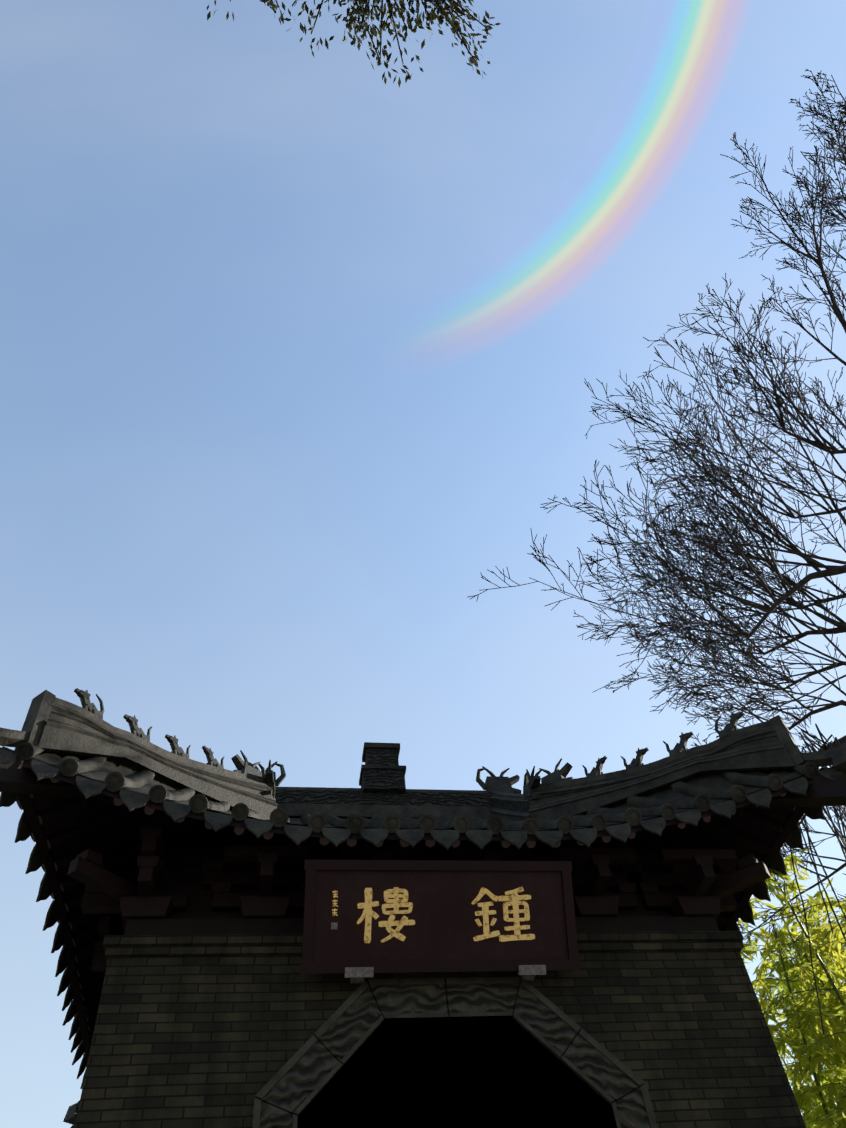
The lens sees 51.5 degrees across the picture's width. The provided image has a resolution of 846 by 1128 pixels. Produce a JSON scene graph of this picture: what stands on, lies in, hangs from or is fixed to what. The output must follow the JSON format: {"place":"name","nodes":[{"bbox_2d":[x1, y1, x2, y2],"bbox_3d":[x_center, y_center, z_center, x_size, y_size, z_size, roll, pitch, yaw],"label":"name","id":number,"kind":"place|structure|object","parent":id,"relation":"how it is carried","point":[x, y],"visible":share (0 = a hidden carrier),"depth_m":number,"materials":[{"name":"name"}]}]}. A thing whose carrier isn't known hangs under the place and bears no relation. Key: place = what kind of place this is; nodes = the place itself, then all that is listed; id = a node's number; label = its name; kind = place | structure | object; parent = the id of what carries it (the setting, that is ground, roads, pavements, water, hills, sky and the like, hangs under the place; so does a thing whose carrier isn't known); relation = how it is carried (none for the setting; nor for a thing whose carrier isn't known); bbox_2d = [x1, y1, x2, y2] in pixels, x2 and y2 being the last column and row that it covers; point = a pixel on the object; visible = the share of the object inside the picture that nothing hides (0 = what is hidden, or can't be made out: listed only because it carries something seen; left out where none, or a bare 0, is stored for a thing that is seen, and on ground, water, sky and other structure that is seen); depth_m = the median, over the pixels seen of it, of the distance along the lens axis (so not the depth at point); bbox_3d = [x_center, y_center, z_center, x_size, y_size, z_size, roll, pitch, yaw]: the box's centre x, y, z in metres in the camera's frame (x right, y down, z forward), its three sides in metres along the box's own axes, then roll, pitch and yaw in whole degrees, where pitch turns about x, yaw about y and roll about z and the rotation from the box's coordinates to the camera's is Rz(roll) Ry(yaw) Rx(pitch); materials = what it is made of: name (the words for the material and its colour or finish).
{"place":"outdoors","nodes":[
{"label":"outdoors","id":0,"kind":"place"},
{"bbox_2d":[0,0,845,1127],"label":"sky","id":1,"kind":"structure","parent":0,"point":[298,349],"materials":[{"name":"blue"}]},
{"label":"ground","id":2,"kind":"structure","parent":0,"visible":0},
{"bbox_2d":[207,0,500,87],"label":"leafy branches","id":3,"kind":"object","parent":2,"relation":"on","point":[361,9],"visible":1,"depth_m":5.26,"materials":[{"name":"green plant"}]},
{"bbox_2d":[75,950,805,1127],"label":"tower wall","id":4,"kind":"structure","parent":2,"relation":"on","point":[205,1041],"depth_m":6.28,"materials":[{"name":"grey brick"}]},
{"bbox_2d":[0,747,845,1127],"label":"eave underside","id":5,"kind":"object","parent":4,"relation":"on","point":[238,879],"visible":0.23,"depth_m":7.37,"materials":[{"name":"brown wood"}]},
{"bbox_2d":[32,766,790,1042],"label":"roof soffit boards","id":6,"kind":"object","parent":5,"relation":"on","point":[116,824],"depth_m":7.81,"materials":[{"name":"brown wood"}]},
{"bbox_2d":[2,745,824,830],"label":"roof tiles","id":7,"kind":"object","parent":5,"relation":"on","point":[650,806],"visible":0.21,"depth_m":7.77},
{"bbox_2d":[15,742,817,1055],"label":"eave end tiles","id":8,"kind":"object","parent":7,"relation":"attached to","point":[279,816],"visible":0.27,"depth_m":7.03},
{"bbox_2d":[0,747,842,1088],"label":"eave drip tiles","id":9,"kind":"object","parent":7,"relation":"attached to","point":[294,833],"visible":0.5,"depth_m":7.09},
{"bbox_2d":[0,690,845,1124],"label":"roof ridges","id":10,"kind":"object","parent":5,"relation":"on","point":[58,726],"visible":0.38,"depth_m":8.48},
{"bbox_2d":[359,742,405,792],"bbox_3d":[-0.524,2.685,11.273,0.570,0.735,0.360,3,-52,-9],"label":"roof finial","id":11,"kind":"object","parent":10,"relation":"on","point":[382,770],"visible":0.92,"depth_m":11.12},
{"bbox_2d":[74,688,743,801],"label":"roof ridge figurines","id":12,"kind":"object","parent":10,"relation":"on","point":[500,783],"visible":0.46,"depth_m":9.00},
{"bbox_2d":[103,931,743,966],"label":"tower cornice","id":13,"kind":"structure","parent":4,"relation":"on","point":[190,945],"depth_m":6.70,"materials":[{"name":"grey brick"}]},
{"bbox_2d":[300,860,580,983],"bbox_3d":[0.130,2.746,6.880,2.144,0.937,0.570,3,-52,-9],"label":"name plaque","id":14,"kind":"object","parent":4,"relation":"attached to","point":[442,932],"visible":0.94,"depth_m":6.76,"materials":[{"name":"paint"}]},
{"bbox_2d":[331,923,337,928],"bbox_3d":[-0.669,2.728,6.612,0.048,0.047,0.028,3,-52,-9],"label":"seal mark","id":15,"kind":"object","parent":14,"relation":"attached to","point":[334,925],"visible":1,"depth_m":6.61,"materials":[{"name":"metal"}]},
{"bbox_2d":[332,887,534,942],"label":"plaque characters","id":16,"kind":"object","parent":14,"relation":"on","point":[368,913],"visible":1,"depth_m":6.77,"materials":[{"name":"gold metal"}]},
{"bbox_2d":[252,977,657,1127],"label":"arch surround","id":17,"kind":"object","parent":4,"relation":"attached to","point":[301,1078],"visible":0.96,"depth_m":6.38,"materials":[{"name":"grey stone"}]},
{"bbox_2d":[468,69,845,957],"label":"bare tree","id":18,"kind":"object","parent":2,"relation":"on","point":[736,547],"visible":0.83,"depth_m":10.13,"materials":[{"name":"brown plant"}]},
{"bbox_2d":[789,723,845,1034],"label":"hanging branches","id":19,"kind":"object","parent":18,"relation":"attached to","point":[828,746],"visible":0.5,"depth_m":8.09,"materials":[{"name":"green plant"}]},
{"bbox_2d":[738,848,845,1127],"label":"bamboo grove","id":20,"kind":"object","parent":2,"relation":"on","point":[804,1031],"visible":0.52,"depth_m":8.94,"materials":[{"name":"green plant"}]}
]}

